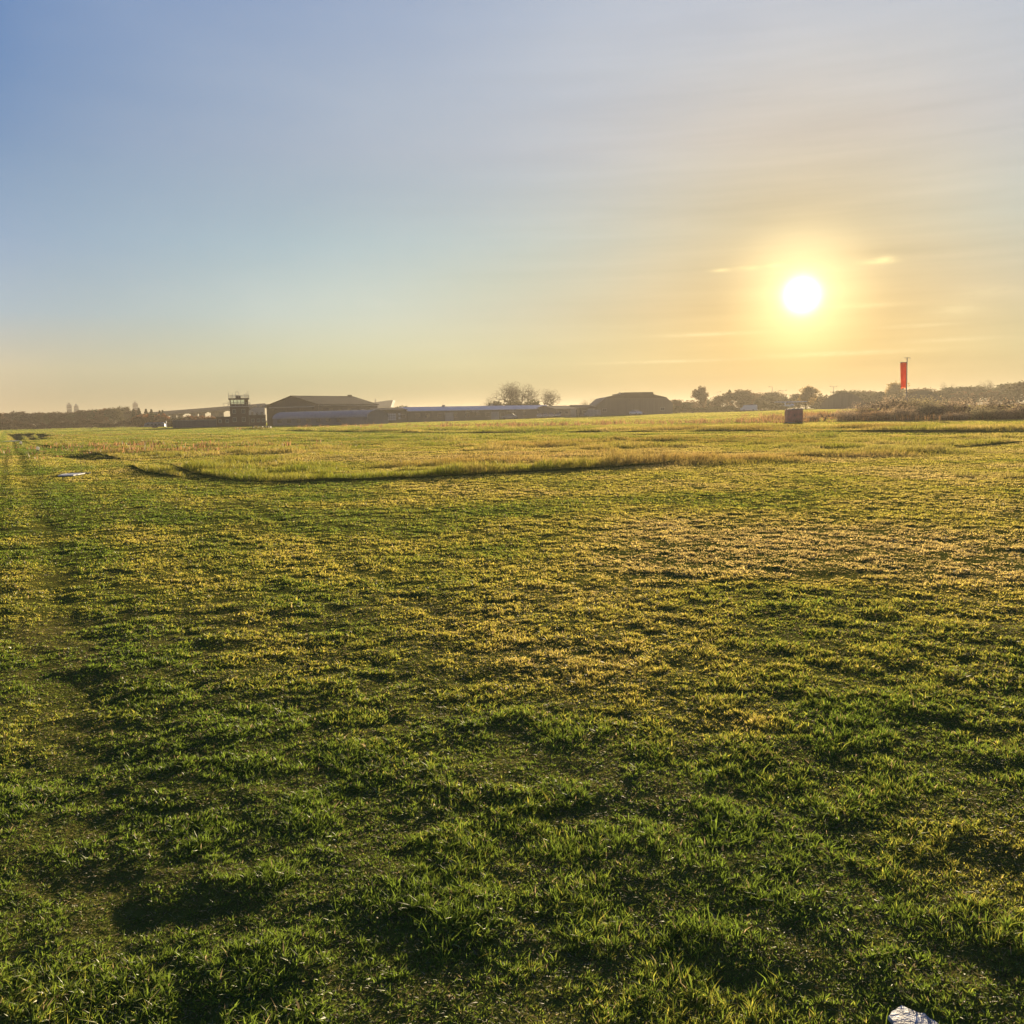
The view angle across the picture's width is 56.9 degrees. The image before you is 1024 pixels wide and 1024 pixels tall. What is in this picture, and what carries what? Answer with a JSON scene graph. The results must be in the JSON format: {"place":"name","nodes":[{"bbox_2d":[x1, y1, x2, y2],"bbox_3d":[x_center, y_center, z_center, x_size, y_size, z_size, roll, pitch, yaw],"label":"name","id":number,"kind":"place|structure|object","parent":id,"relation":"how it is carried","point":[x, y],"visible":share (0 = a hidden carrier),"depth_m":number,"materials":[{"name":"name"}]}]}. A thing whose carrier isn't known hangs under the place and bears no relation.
{"place":"outdoors","nodes":[
{"label":"outdoors","id":0,"kind":"place"},
{"bbox_2d":[0,404,1023,1023],"bbox_3d":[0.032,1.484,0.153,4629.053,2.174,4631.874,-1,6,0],"label":"ground","id":1,"kind":"structure","parent":0,"point":[486,672],"depth_m":4.83,"materials":[{"name":"green plant"}]},
{"bbox_2d":[3,411,24,426],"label":"broadleaf tree","id":2,"kind":"object","parent":1,"relation":"on","point":[10,415],"visible":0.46,"depth_m":429.56,"materials":[{"name":"green plant"}]},
{"bbox_2d":[19,412,36,425],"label":"broadleaf tree","id":3,"kind":"object","parent":1,"relation":"on","point":[26,418],"visible":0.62,"depth_m":422.75,"materials":[{"name":"green plant"}]},
{"bbox_2d":[29,412,46,427],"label":"broadleaf tree","id":4,"kind":"object","parent":1,"relation":"on","point":[35,418],"visible":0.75,"depth_m":421.19,"materials":[{"name":"green plant"}]},
{"bbox_2d":[39,412,51,426],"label":"broadleaf tree","id":5,"kind":"object","parent":1,"relation":"on","point":[45,419],"visible":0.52,"depth_m":418.27,"materials":[{"name":"green plant"}]},
{"bbox_2d":[47,411,65,427],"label":"broadleaf tree","id":6,"kind":"object","parent":1,"relation":"on","point":[52,415],"visible":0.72,"depth_m":414.54,"materials":[{"name":"green plant"}]},
{"bbox_2d":[55,412,74,427],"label":"broadleaf tree","id":7,"kind":"object","parent":1,"relation":"on","point":[63,417],"visible":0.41,"depth_m":411.75,"materials":[{"name":"green plant"}]},
{"bbox_2d":[0,419,134,429],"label":"hedge","id":8,"kind":"object","parent":1,"relation":"on","point":[57,424],"visible":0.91,"depth_m":342.54,"materials":[{"name":"green plant"}]},
{"bbox_2d":[58,472,89,475],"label":"concrete slab","id":9,"kind":"structure","parent":1,"relation":"on","point":[69,474],"depth_m":30.40,"materials":[{"name":"grey concrete"}]},
{"bbox_2d":[72,409,92,425],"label":"broadleaf tree","id":10,"kind":"object","parent":1,"relation":"on","point":[76,418],"visible":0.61,"depth_m":404.53,"materials":[{"name":"green plant"}]},
{"bbox_2d":[86,409,101,423],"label":"broadleaf tree","id":11,"kind":"object","parent":1,"relation":"on","point":[92,414],"visible":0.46,"depth_m":402.93,"materials":[{"name":"green plant"}]},
{"bbox_2d":[94,408,116,423],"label":"broadleaf tree","id":12,"kind":"object","parent":1,"relation":"on","point":[100,415],"visible":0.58,"depth_m":400.30,"materials":[{"name":"green plant"}]},
{"bbox_2d":[102,407,124,423],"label":"broadleaf tree","id":13,"kind":"object","parent":1,"relation":"on","point":[114,414],"visible":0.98,"depth_m":397.17,"materials":[{"name":"green plant"}]},
{"bbox_2d":[112,406,129,421],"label":"broadleaf tree","id":14,"kind":"object","parent":1,"relation":"on","point":[124,409],"visible":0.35,"depth_m":434.78,"materials":[{"name":"green plant"}]},
{"bbox_2d":[120,409,136,421],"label":"broadleaf tree","id":15,"kind":"object","parent":1,"relation":"on","point":[127,414],"visible":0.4,"depth_m":430.83,"materials":[{"name":"green plant"}]},
{"bbox_2d":[130,413,151,426],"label":"bush","id":16,"kind":"object","parent":1,"relation":"on","point":[140,420],"visible":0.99,"depth_m":326.82,"materials":[{"name":"green plant"}]},
{"bbox_2d":[142,422,165,427],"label":"glider trailer","id":17,"kind":"object","parent":1,"relation":"on","point":[156,424],"visible":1,"depth_m":260.09,"materials":[{"name":"white paint"}]},
{"bbox_2d":[153,413,170,421],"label":"bush","id":18,"kind":"object","parent":1,"relation":"on","point":[162,418],"visible":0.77,"depth_m":332.88,"materials":[{"name":"green plant"}]},
{"bbox_2d":[172,420,216,427],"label":"wall","id":19,"kind":"structure","parent":1,"relation":"on","point":[191,423],"depth_m":246.76,"materials":[{"name":"concrete"}]},
{"bbox_2d":[147,403,267,417],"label":"viaduct","id":20,"kind":"object","parent":1,"relation":"on","point":[216,411],"visible":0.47,"depth_m":479.73,"materials":[{"name":"concrete"}]},
{"bbox_2d":[215,416,230,426],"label":"flat roofed block","id":21,"kind":"structure","parent":1,"relation":"on","point":[223,421],"depth_m":247.67,"materials":[{"name":"concrete"}]},
{"bbox_2d":[223,391,261,425],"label":"control tower","id":22,"kind":"structure","parent":1,"relation":"on","point":[239,409],"depth_m":248.48,"materials":[{"name":"concrete"}]},
{"bbox_2d":[249,415,265,425],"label":"flat roofed block","id":23,"kind":"structure","parent":1,"relation":"on","point":[257,420],"depth_m":248.17,"materials":[{"name":"concrete"}]},
{"bbox_2d":[249,404,265,424],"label":"pale building","id":24,"kind":"structure","parent":1,"relation":"on","point":[259,408],"depth_m":328.11,"materials":[{"name":"concrete"}]},
{"bbox_2d":[265,395,378,425],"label":"aircraft hangar","id":25,"kind":"structure","parent":1,"relation":"on","point":[313,403],"depth_m":255.83,"materials":[{"name":"metal"}]},
{"bbox_2d":[272,410,388,425],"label":"barrel roofed shed","id":26,"kind":"structure","parent":1,"relation":"on","point":[353,417],"depth_m":227.16,"materials":[{"name":"grey metal"}]},
{"bbox_2d":[374,400,394,407],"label":"grandstand","id":27,"kind":"object","parent":1,"relation":"on","point":[387,404],"visible":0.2,"depth_m":635.76,"materials":[{"name":"concrete"}]},
{"bbox_2d":[366,408,407,422],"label":"shed","id":28,"kind":"structure","parent":1,"relation":"on","point":[397,415],"depth_m":247.47,"materials":[{"name":"metal"}]},
{"bbox_2d":[399,404,546,421],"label":"long building","id":29,"kind":"structure","parent":1,"relation":"on","point":[445,413],"depth_m":272.66,"materials":[{"name":"metal"}]},
{"bbox_2d":[445,412,453,420],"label":"door","id":30,"kind":"structure","parent":29,"relation":"in","point":[449,416],"depth_m":268.34,"materials":[{"name":"metal"}]},
{"bbox_2d":[491,412,498,419],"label":"door","id":31,"kind":"structure","parent":29,"relation":"in","point":[494,415],"depth_m":277.50,"materials":[{"name":"metal"}]},
{"bbox_2d":[0,410,991,458],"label":"dead weeds","id":32,"kind":"object","parent":1,"relation":"on","point":[770,419],"visible":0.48,"depth_m":116.47,"materials":[{"name":"brown plant"}]},
{"bbox_2d":[488,383,522,403],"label":"bare tree","id":33,"kind":"object","parent":1,"relation":"on","point":[512,393],"visible":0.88,"depth_m":336.59,"materials":[{"name":"brown plant"}]},
{"bbox_2d":[494,381,524,402],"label":"bare tree","id":34,"kind":"object","parent":1,"relation":"on","point":[505,388],"visible":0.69,"depth_m":341.81,"materials":[{"name":"brown plant"}]},
{"bbox_2d":[0,405,1023,493],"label":"grass","id":35,"kind":"structure","parent":1,"relation":"on","point":[186,431],"depth_m":51.20,"materials":[{"name":"plant"}]},
{"bbox_2d":[7,422,1023,480],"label":"long grass","id":36,"kind":"structure","parent":1,"relation":"on","point":[207,466],"depth_m":42.39,"materials":[{"name":"plant"}]},
{"bbox_2d":[505,401,526,405],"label":"bush","id":37,"kind":"object","parent":1,"relation":"on","point":[514,403],"visible":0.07,"depth_m":322.70,"materials":[{"name":"green plant"}]},
{"bbox_2d":[513,382,535,402],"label":"bare tree","id":38,"kind":"object","parent":1,"relation":"on","point":[525,394],"visible":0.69,"depth_m":347.45,"materials":[{"name":"brown plant"}]},
{"bbox_2d":[525,399,539,404],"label":"bush","id":39,"kind":"object","parent":1,"relation":"on","point":[533,403],"visible":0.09,"depth_m":325.11,"materials":[{"name":"green plant"}]},
{"bbox_2d":[536,388,554,404],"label":"bare tree","id":40,"kind":"object","parent":1,"relation":"on","point":[545,396],"visible":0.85,"depth_m":356.72,"materials":[{"name":"brown plant"}]},
{"bbox_2d":[541,390,560,405],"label":"bare tree","id":41,"kind":"object","parent":1,"relation":"on","point":[555,395],"visible":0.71,"depth_m":361.97,"materials":[{"name":"brown plant"}]},
{"bbox_2d":[538,406,577,417],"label":"annexe","id":42,"kind":"structure","parent":1,"relation":"on","point":[566,411],"depth_m":285.85,"materials":[{"name":"metal"}]},
{"bbox_2d":[569,405,596,416],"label":"annexe","id":43,"kind":"structure","parent":1,"relation":"on","point":[582,410],"depth_m":295.95,"materials":[{"name":"metal"}]},
{"bbox_2d":[584,410,600,415],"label":"parked van","id":44,"kind":"object","parent":1,"relation":"on","point":[593,412],"visible":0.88,"depth_m":287.50,"materials":[{"name":"white metal"}]},
{"bbox_2d":[589,392,672,415],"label":"hall building","id":45,"kind":"structure","parent":1,"relation":"on","point":[626,403],"depth_m":298.12,"materials":[{"name":"metal"}]},
{"bbox_2d":[616,401,622,414],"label":"sliding door","id":46,"kind":"structure","parent":45,"relation":"in","point":[619,404],"depth_m":298.15,"materials":[{"name":"grey metal"}]},
{"bbox_2d":[623,401,630,414],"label":"sliding door","id":47,"kind":"structure","parent":45,"relation":"in","point":[626,404],"depth_m":298.11,"materials":[{"name":"grey metal"}]},
{"bbox_2d":[631,401,637,414],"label":"sliding door","id":48,"kind":"structure","parent":45,"relation":"in","point":[634,404],"depth_m":298.08,"materials":[{"name":"grey metal"}]},
{"bbox_2d":[638,401,645,414],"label":"sliding door","id":49,"kind":"structure","parent":45,"relation":"in","point":[641,404],"depth_m":298.11,"materials":[{"name":"grey metal"}]},
{"bbox_2d":[646,400,653,413],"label":"sliding door","id":50,"kind":"structure","parent":45,"relation":"in","point":[649,404],"depth_m":298.18,"materials":[{"name":"grey metal"}]},
{"bbox_2d":[670,399,683,410],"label":"broadleaf tree","id":51,"kind":"object","parent":1,"relation":"on","point":[675,402],"visible":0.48,"depth_m":326.58,"materials":[{"name":"green plant"}]},
{"bbox_2d":[690,385,708,407],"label":"broadleaf tree","id":52,"kind":"object","parent":1,"relation":"on","point":[700,395],"visible":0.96,"depth_m":353.65,"materials":[{"name":"green plant"}]},
{"bbox_2d":[710,395,731,407],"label":"broadleaf tree","id":53,"kind":"object","parent":1,"relation":"on","point":[719,401],"visible":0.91,"depth_m":351.87,"materials":[{"name":"green plant"}]},
{"bbox_2d":[673,402,787,412],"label":"hedge","id":54,"kind":"object","parent":1,"relation":"on","point":[689,408],"visible":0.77,"depth_m":303.63,"materials":[{"name":"green plant"}]},
{"bbox_2d":[722,389,757,407],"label":"broadleaf tree","id":55,"kind":"object","parent":1,"relation":"on","point":[742,398],"visible":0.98,"depth_m":348.59,"materials":[{"name":"brown plant"}]},
{"bbox_2d":[740,405,756,410],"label":"parked van","id":56,"kind":"object","parent":1,"relation":"on","point":[749,407],"visible":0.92,"depth_m":293.42,"materials":[{"name":"white paint"}]},
{"bbox_2d":[753,395,776,410],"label":"broadleaf tree","id":57,"kind":"object","parent":1,"relation":"on","point":[766,399],"visible":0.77,"depth_m":347.45,"materials":[{"name":"green plant"}]},
{"bbox_2d":[764,391,786,403],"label":"broadleaf tree","id":58,"kind":"object","parent":1,"relation":"on","point":[775,394],"visible":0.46,"depth_m":375.54,"materials":[{"name":"green plant"}]},
{"bbox_2d":[774,396,795,409],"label":"bush","id":59,"kind":"object","parent":1,"relation":"on","point":[781,401],"visible":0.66,"depth_m":345.62,"materials":[{"name":"green plant"}]},
{"bbox_2d":[785,409,802,422],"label":"equipment cabinet","id":60,"kind":"object","parent":1,"relation":"on","point":[791,415],"visible":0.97,"depth_m":110.14,"materials":[{"name":"metal"}]},
{"bbox_2d":[784,401,807,409],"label":"light aircraft","id":61,"kind":"object","parent":1,"relation":"on","point":[790,405],"visible":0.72,"depth_m":278.15,"materials":[{"name":"white metal"}]},
{"bbox_2d":[789,394,803,408],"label":"broadleaf tree","id":62,"kind":"object","parent":1,"relation":"on","point":[795,397],"visible":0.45,"depth_m":372.96,"materials":[{"name":"brown plant"}]},
{"bbox_2d":[798,386,820,408],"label":"broadleaf tree","id":63,"kind":"object","parent":1,"relation":"on","point":[807,394],"visible":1,"depth_m":343.82,"materials":[{"name":"green plant"}]},
{"bbox_2d":[808,393,828,408],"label":"bush","id":64,"kind":"object","parent":1,"relation":"on","point":[816,406],"visible":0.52,"depth_m":371.98,"materials":[{"name":"green plant"}]},
{"bbox_2d":[819,393,866,408],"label":"arched shelter","id":65,"kind":"object","parent":1,"relation":"on","point":[840,401],"visible":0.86,"depth_m":288.27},
{"bbox_2d":[830,398,835,408],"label":"door leaf","id":66,"kind":"structure","parent":65,"relation":"in","point":[832,400],"depth_m":289.22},
{"bbox_2d":[836,398,842,408],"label":"door leaf","id":67,"kind":"structure","parent":65,"relation":"in","point":[839,401],"depth_m":288.52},
{"bbox_2d":[843,398,849,408],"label":"door leaf","id":68,"kind":"structure","parent":65,"relation":"in","point":[846,401],"depth_m":287.95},
{"bbox_2d":[850,398,856,408],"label":"door leaf","id":69,"kind":"structure","parent":65,"relation":"in","point":[854,400],"depth_m":287.25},
{"bbox_2d":[833,409,860,420],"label":"bush","id":70,"kind":"object","parent":1,"relation":"on","point":[848,415],"visible":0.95,"depth_m":115.09,"materials":[{"name":"brown plant"}]},
{"bbox_2d":[830,389,865,394],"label":"broadleaf tree","id":71,"kind":"object","parent":1,"relation":"on","point":[845,391],"visible":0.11,"depth_m":367.63,"materials":[{"name":"green plant"}]},
{"bbox_2d":[839,402,885,418],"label":"bush","id":72,"kind":"object","parent":1,"relation":"on","point":[862,410],"visible":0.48,"depth_m":120.69,"materials":[{"name":"brown plant"}]},
{"bbox_2d":[851,392,873,401],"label":"broadleaf tree","id":73,"kind":"object","parent":1,"relation":"on","point":[862,396],"visible":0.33,"depth_m":338.52,"materials":[{"name":"green plant"}]},
{"bbox_2d":[856,409,893,420],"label":"bush","id":74,"kind":"object","parent":1,"relation":"on","point":[879,416],"visible":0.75,"depth_m":111.07,"materials":[{"name":"brown plant"}]},
{"bbox_2d":[866,391,895,407],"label":"bush","id":75,"kind":"object","parent":1,"relation":"on","point":[878,397],"visible":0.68,"depth_m":337.63,"materials":[{"name":"green plant"}]},
{"bbox_2d":[856,398,905,412],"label":"bush","id":76,"kind":"object","parent":1,"relation":"on","point":[894,403],"visible":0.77,"depth_m":123.22,"materials":[{"name":"brown plant"}]},
{"bbox_2d":[883,382,909,395],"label":"broadleaf tree","id":77,"kind":"object","parent":1,"relation":"on","point":[893,388],"visible":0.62,"depth_m":364.60,"materials":[{"name":"green plant"}]},
{"bbox_2d":[876,391,920,413],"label":"bush","id":78,"kind":"object","parent":1,"relation":"on","point":[889,401],"visible":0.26,"depth_m":124.67,"materials":[{"name":"brown plant"}]},
{"bbox_2d":[881,403,921,420],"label":"bush","id":79,"kind":"object","parent":1,"relation":"on","point":[904,412],"visible":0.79,"depth_m":108.96,"materials":[{"name":"brown plant"}]},
{"bbox_2d":[900,358,907,399],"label":"windsock","id":80,"kind":"object","parent":1,"relation":"on","point":[903,370],"visible":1,"depth_m":126.75,"materials":[{"name":"fabric"}]},
{"bbox_2d":[887,1005,937,1023],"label":"painted stone","id":81,"kind":"object","parent":1,"relation":"on","point":[901,1014],"visible":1,"depth_m":2.55,"materials":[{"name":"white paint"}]},
{"bbox_2d":[892,394,946,413],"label":"bush","id":82,"kind":"object","parent":1,"relation":"on","point":[913,400],"visible":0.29,"depth_m":122.87,"materials":[{"name":"brown plant"}]},
{"bbox_2d":[899,390,943,405],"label":"arched shelter","id":83,"kind":"object","parent":1,"relation":"on","point":[926,393],"visible":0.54,"depth_m":287.89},
{"bbox_2d":[904,387,943,393],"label":"broadleaf tree","id":84,"kind":"object","parent":1,"relation":"on","point":[914,390],"visible":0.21,"depth_m":363.11,"materials":[{"name":"brown plant"}]},
{"bbox_2d":[911,407,948,419],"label":"bush","id":85,"kind":"object","parent":1,"relation":"on","point":[936,412],"visible":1,"depth_m":105.60,"materials":[{"name":"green plant"}]},
{"bbox_2d":[911,396,966,416],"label":"bush","id":86,"kind":"object","parent":1,"relation":"on","point":[926,406],"visible":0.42,"depth_m":117.18,"materials":[{"name":"brown plant"}]},
{"bbox_2d":[933,390,953,404],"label":"broadleaf tree","id":87,"kind":"object","parent":1,"relation":"on","point":[944,395],"visible":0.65,"depth_m":333.20,"materials":[{"name":"green plant"}]},
{"bbox_2d":[939,386,963,404],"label":"broadleaf tree","id":88,"kind":"object","parent":1,"relation":"on","point":[950,390],"visible":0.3,"depth_m":360.24,"materials":[{"name":"green plant"}]},
{"bbox_2d":[932,411,973,419],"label":"bush","id":89,"kind":"object","parent":1,"relation":"on","point":[955,416],"visible":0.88,"depth_m":103.12,"materials":[{"name":"brown plant"}]},
{"bbox_2d":[930,398,984,417],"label":"bush","id":90,"kind":"object","parent":1,"relation":"on","point":[951,405],"visible":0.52,"depth_m":114.90,"materials":[{"name":"brown plant"}]},
{"bbox_2d":[951,391,976,405],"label":"bush","id":91,"kind":"object","parent":1,"relation":"on","point":[957,396],"visible":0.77,"depth_m":331.28,"materials":[{"name":"brown plant"}]},
{"bbox_2d":[952,403,998,417],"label":"bush","id":92,"kind":"object","parent":1,"relation":"on","point":[975,408],"visible":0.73,"depth_m":107.68,"materials":[{"name":"brown plant"}]},
{"bbox_2d":[960,385,998,405],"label":"broadleaf tree","id":93,"kind":"object","parent":1,"relation":"on","point":[970,389],"visible":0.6,"depth_m":358.68,"materials":[{"name":"green plant"}]},
{"bbox_2d":[962,406,1007,419],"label":"bush","id":94,"kind":"object","parent":1,"relation":"on","point":[985,414],"visible":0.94,"depth_m":101.14,"materials":[{"name":"brown plant"}]},
{"bbox_2d":[974,390,1005,403],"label":"broadleaf tree","id":95,"kind":"object","parent":1,"relation":"on","point":[994,395],"visible":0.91,"depth_m":329.69,"materials":[{"name":"green plant"}]},
{"bbox_2d":[961,397,1020,417],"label":"bush","id":96,"kind":"object","parent":1,"relation":"on","point":[1005,408],"visible":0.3,"depth_m":109.20,"materials":[{"name":"brown plant"}]},
{"bbox_2d":[987,410,1021,419],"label":"bush","id":97,"kind":"object","parent":1,"relation":"on","point":[1011,416],"visible":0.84,"depth_m":100.06,"materials":[{"name":"brown plant"}]},
{"bbox_2d":[993,382,1016,402],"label":"broadleaf tree","id":98,"kind":"object","parent":1,"relation":"on","point":[1001,389],"visible":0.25,"depth_m":356.06,"materials":[{"name":"green plant"}]},
{"bbox_2d":[989,396,1022,410],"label":"bush","id":99,"kind":"object","parent":1,"relation":"on","point":[1006,403],"visible":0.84,"depth_m":106.06,"materials":[{"name":"brown plant"}]},
{"bbox_2d":[1002,380,1023,403],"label":"broadleaf tree","id":100,"kind":"object","parent":1,"relation":"on","point":[1016,391],"visible":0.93,"depth_m":327.87,"materials":[{"name":"green plant"}]},
{"bbox_2d":[1002,402,1023,418],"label":"bush","id":101,"kind":"object","parent":1,"relation":"on","point":[1020,410],"visible":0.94,"depth_m":99.28,"materials":[{"name":"brown plant"}]},
{"bbox_2d":[0,0,1023,424],"label":"sky","id":102,"kind":"structure","parent":0,"point":[411,203],"materials":[{"name":"blue"}]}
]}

